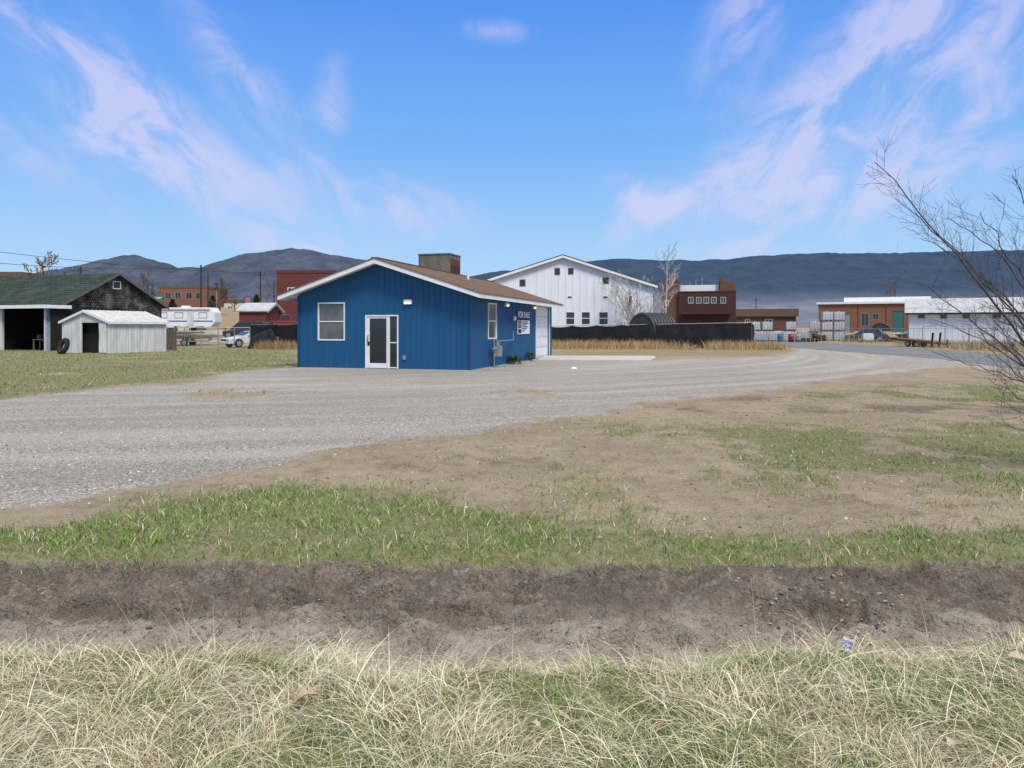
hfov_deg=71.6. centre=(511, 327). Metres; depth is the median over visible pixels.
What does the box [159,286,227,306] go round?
brick house
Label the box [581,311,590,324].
window
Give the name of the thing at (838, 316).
storage tote
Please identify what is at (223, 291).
bare tree
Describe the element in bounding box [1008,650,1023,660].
dry leaf
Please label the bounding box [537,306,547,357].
garage door
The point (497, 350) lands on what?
gas meter
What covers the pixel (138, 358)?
grass
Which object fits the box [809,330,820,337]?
storage tote
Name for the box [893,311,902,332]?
door
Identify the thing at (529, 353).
weed plant
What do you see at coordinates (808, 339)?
pallet stack
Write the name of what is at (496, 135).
sky
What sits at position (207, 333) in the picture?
motor boat
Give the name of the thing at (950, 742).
dry leaf
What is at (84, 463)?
gravel
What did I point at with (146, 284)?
bare tree
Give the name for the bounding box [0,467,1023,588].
grass
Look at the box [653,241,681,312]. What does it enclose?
birch tree
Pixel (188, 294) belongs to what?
window
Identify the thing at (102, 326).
door
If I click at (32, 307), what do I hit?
barn
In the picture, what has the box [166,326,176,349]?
wooden gate
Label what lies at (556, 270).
window
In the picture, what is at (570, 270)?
window
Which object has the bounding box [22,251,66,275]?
bare tree
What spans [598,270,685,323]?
bare tree
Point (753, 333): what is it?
screened fence
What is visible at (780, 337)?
storage drum
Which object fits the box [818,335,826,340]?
pallet stack
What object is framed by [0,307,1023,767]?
ground
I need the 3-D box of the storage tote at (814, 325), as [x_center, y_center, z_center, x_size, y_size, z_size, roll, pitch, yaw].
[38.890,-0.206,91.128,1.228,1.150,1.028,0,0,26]
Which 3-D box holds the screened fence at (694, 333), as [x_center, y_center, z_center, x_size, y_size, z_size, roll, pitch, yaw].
[10.527,0.620,55.436,15.650,2.160,0.347,0,0,12]
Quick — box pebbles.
[7,398,1023,544]
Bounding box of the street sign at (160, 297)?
[154,296,163,299]
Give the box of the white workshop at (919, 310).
[905,297,1023,342]
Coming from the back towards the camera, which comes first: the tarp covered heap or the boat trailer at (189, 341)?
the boat trailer at (189, 341)
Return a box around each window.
[165,292,170,298]
[175,292,180,298]
[186,292,191,298]
[318,302,344,340]
[488,303,496,338]
[519,279,525,286]
[554,268,559,274]
[565,311,574,324]
[568,268,573,274]
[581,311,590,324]
[598,311,608,324]
[602,277,608,283]
[688,297,693,303]
[696,297,701,303]
[703,297,708,303]
[711,297,716,303]
[720,297,725,303]
[861,313,868,325]
[872,313,878,319]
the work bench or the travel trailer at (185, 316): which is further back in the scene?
the travel trailer at (185, 316)
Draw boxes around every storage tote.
[752,322,760,330]
[755,331,768,341]
[761,322,772,330]
[770,331,780,341]
[783,331,794,341]
[786,322,796,330]
[798,331,807,337]
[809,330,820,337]
[810,321,819,329]
[820,312,833,320]
[821,321,832,330]
[821,331,832,340]
[833,312,844,320]
[833,321,844,330]
[833,331,844,340]
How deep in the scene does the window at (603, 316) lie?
60.04 m
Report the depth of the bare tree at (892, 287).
148.00 m
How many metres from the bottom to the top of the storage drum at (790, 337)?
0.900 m
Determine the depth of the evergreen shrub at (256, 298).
149.75 m
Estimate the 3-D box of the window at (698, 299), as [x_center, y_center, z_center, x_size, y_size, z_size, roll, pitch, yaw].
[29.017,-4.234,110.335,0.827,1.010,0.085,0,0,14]
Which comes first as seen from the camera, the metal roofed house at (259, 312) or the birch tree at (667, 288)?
the birch tree at (667, 288)
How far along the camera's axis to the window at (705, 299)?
110.07 m
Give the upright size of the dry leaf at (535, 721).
0.024 m
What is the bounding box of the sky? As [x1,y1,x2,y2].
[0,0,1023,275]
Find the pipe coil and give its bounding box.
[872,323,890,331]
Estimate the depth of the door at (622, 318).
60.05 m
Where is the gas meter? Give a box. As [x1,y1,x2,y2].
[490,331,513,367]
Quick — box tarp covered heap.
[248,329,278,348]
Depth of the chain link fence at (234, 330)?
53.58 m
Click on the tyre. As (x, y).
(65, 343)
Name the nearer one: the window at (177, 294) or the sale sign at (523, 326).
the sale sign at (523, 326)
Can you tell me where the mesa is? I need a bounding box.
[471,250,1023,327]
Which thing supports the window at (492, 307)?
in the commercial building
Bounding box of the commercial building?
[276,253,562,370]
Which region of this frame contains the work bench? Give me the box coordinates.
[32,335,43,349]
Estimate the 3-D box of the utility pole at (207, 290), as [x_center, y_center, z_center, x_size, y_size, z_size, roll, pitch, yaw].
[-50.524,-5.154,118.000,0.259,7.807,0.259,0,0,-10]
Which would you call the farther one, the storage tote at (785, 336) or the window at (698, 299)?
the window at (698, 299)
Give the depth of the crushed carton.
3.51 m
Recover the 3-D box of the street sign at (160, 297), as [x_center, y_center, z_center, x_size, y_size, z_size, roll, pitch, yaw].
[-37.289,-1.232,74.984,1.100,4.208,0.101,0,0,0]
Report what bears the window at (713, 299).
in the brick house at (713, 304)
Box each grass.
[0,348,296,401]
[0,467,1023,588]
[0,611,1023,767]
[0,620,1023,767]
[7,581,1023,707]
[72,377,1023,519]
[250,339,296,349]
[552,338,799,350]
[836,337,1023,351]
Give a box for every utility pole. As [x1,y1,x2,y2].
[71,266,88,273]
[193,265,207,307]
[207,273,208,307]
[254,271,266,302]
[273,285,274,302]
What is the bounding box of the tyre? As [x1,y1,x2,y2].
[57,338,69,353]
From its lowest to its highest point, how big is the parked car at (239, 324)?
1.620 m
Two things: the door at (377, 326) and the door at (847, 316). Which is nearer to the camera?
the door at (377, 326)
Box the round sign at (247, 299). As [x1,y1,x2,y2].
[243,295,252,302]
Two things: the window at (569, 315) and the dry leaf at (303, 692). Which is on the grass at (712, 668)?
the dry leaf at (303, 692)
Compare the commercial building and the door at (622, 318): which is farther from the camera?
the door at (622, 318)
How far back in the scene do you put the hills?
2856.74 m
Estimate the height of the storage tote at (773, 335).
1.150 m
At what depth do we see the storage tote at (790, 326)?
89.84 m
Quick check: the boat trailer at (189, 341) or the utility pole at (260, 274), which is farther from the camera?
the utility pole at (260, 274)
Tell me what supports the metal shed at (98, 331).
on the ground at (662, 605)
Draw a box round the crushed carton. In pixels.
[841,637,854,653]
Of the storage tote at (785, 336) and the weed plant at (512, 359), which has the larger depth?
the storage tote at (785, 336)
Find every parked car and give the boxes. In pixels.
[219,331,249,347]
[222,322,266,337]
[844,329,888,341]
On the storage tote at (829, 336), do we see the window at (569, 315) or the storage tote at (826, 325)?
the storage tote at (826, 325)
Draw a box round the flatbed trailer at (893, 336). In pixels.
[883,331,947,346]
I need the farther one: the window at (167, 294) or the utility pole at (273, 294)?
the window at (167, 294)
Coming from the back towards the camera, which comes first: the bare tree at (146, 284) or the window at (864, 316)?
the window at (864, 316)
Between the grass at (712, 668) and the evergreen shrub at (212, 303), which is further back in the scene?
the evergreen shrub at (212, 303)
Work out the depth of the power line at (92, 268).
85.69 m
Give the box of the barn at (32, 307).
[0,273,168,350]
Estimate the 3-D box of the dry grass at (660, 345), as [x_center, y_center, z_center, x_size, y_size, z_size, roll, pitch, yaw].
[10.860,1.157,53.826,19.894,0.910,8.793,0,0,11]
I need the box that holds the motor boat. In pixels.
[169,326,222,338]
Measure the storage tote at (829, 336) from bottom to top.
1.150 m
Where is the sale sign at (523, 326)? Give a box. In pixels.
[517,310,529,333]
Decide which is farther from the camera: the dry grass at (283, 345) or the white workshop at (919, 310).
the white workshop at (919, 310)
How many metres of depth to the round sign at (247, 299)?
129.90 m
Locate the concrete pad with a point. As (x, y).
(592, 358)
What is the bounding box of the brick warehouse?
[276,270,336,320]
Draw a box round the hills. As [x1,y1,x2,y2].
[36,248,364,302]
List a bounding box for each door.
[99,323,105,352]
[367,316,387,367]
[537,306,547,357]
[621,310,630,325]
[841,314,849,331]
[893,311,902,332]
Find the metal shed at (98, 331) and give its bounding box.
[58,310,169,352]
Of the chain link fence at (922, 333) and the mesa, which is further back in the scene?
the mesa
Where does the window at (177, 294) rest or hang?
in the brick house at (185, 295)
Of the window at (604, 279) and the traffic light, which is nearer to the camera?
the window at (604, 279)
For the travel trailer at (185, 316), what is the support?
on the ground at (662, 605)
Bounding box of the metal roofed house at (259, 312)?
[235,303,284,323]
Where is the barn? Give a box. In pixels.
[485,254,657,326]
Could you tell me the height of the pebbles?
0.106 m
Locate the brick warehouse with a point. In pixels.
(286, 280)
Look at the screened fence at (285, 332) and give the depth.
54.37 m
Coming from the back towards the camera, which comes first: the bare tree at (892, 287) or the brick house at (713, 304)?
the bare tree at (892, 287)
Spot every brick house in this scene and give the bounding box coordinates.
[0,272,44,276]
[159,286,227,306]
[661,280,679,324]
[679,276,735,324]
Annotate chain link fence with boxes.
[167,327,249,348]
[845,328,1023,345]
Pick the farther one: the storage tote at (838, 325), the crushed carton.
the storage tote at (838, 325)
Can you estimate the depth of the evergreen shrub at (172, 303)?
137.77 m
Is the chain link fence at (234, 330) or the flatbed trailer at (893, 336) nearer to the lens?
the chain link fence at (234, 330)
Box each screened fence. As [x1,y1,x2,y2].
[249,323,296,344]
[552,321,751,347]
[748,321,754,341]
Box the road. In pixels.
[754,341,1023,369]
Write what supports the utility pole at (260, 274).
on the ground at (662, 605)
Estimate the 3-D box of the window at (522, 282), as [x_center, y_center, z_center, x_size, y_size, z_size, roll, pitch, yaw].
[0.887,-3.761,60.018,0.507,0.592,0.085,0,0,0]
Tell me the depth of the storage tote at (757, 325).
87.65 m
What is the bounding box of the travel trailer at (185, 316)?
[162,306,225,330]
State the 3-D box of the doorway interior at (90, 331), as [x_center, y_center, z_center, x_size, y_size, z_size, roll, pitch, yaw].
[-26.192,0.610,44.460,2.080,2.020,0.350,0,0,20]
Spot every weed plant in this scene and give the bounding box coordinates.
[506,355,523,364]
[525,351,536,360]
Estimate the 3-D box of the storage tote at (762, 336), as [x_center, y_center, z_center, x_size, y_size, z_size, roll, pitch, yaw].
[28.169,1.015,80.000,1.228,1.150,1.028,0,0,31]
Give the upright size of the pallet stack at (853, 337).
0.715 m
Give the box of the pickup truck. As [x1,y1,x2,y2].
[267,314,296,324]
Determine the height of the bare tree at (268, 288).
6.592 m
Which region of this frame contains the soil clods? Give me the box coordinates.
[4,565,1023,678]
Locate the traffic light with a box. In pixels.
[215,282,217,307]
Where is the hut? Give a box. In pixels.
[629,312,676,340]
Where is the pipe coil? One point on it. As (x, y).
(880, 325)
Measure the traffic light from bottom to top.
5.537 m
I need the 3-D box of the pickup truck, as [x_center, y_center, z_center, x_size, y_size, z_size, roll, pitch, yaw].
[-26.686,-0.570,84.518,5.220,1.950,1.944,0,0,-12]
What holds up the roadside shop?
on the ground at (662, 605)
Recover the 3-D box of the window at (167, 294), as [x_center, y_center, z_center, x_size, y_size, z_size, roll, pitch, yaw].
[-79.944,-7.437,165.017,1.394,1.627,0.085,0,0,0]
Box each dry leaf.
[294,687,317,703]
[529,718,540,726]
[946,736,957,746]
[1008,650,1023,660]
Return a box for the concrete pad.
[533,355,655,360]
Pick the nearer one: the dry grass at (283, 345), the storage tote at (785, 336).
the dry grass at (283, 345)
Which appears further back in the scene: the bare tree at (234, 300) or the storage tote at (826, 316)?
the bare tree at (234, 300)
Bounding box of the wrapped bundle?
[861,333,873,341]
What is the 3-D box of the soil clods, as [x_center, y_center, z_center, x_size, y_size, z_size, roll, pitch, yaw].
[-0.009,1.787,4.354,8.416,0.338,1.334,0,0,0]
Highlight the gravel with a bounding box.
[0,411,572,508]
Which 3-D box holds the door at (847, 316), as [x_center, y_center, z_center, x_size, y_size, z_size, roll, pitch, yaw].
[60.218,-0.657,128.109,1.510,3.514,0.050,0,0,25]
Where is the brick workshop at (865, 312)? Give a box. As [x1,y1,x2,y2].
[816,296,930,332]
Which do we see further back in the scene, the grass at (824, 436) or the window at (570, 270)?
the window at (570, 270)
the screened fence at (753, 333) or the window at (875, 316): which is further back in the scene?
the window at (875, 316)
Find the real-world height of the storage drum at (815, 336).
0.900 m
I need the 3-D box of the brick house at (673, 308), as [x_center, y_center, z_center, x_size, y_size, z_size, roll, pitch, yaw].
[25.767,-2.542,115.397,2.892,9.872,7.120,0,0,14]
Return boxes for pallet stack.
[801,338,815,341]
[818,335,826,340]
[845,335,859,341]
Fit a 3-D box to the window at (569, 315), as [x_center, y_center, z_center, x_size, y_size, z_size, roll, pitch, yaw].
[4.923,-0.782,60.018,0.803,1.141,0.085,0,0,0]
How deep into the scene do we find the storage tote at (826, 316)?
83.55 m
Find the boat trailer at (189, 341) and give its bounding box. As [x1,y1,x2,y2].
[177,338,217,345]
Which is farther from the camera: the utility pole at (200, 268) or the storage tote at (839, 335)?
the utility pole at (200, 268)
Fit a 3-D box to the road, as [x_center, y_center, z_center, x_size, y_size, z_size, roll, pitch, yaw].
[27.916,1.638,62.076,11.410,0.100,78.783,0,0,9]
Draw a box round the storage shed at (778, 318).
[736,309,798,331]
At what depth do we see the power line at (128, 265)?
92.27 m
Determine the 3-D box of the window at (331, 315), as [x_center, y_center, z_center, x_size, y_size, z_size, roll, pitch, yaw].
[-7.114,-0.237,28.010,1.195,1.498,0.085,0,0,16]
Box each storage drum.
[777,334,782,341]
[788,334,793,341]
[795,334,800,341]
[812,334,817,341]
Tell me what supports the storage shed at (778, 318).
on the ground at (662, 605)
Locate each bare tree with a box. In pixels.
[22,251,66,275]
[136,271,159,295]
[205,278,234,311]
[231,294,237,311]
[259,279,275,302]
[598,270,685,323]
[862,130,1023,434]
[871,267,909,296]
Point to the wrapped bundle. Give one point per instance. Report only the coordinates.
(869, 335)
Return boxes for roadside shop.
[224,300,252,307]
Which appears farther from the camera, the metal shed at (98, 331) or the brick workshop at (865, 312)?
the brick workshop at (865, 312)
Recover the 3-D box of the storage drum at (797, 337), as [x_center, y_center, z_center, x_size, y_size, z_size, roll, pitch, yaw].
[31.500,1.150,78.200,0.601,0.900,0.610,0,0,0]
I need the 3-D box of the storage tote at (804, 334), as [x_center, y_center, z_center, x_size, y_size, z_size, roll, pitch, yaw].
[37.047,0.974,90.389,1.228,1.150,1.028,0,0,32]
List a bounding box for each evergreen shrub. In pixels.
[168,299,177,307]
[209,295,218,307]
[252,294,259,302]
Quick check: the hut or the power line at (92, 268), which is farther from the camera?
the power line at (92, 268)
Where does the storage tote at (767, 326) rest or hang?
on the storage tote
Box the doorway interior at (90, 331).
[82,323,98,352]
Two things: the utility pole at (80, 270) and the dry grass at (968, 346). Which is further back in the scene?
the utility pole at (80, 270)
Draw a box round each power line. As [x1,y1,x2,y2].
[1,263,191,268]
[3,252,258,272]
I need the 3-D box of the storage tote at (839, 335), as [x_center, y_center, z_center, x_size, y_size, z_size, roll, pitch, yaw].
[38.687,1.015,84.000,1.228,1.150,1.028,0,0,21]
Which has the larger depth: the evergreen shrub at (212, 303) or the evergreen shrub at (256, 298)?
the evergreen shrub at (256, 298)
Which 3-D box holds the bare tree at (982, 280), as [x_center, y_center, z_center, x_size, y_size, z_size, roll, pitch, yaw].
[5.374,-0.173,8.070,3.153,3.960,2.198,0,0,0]
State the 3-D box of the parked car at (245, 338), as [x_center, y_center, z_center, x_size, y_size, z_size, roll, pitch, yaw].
[-21.379,0.940,58.089,1.930,1.320,4.685,0,0,42]
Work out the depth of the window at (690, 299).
110.61 m
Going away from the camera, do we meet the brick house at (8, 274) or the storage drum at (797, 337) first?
the storage drum at (797, 337)
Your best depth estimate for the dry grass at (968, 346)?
59.52 m
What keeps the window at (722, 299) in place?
in the brick house at (713, 304)

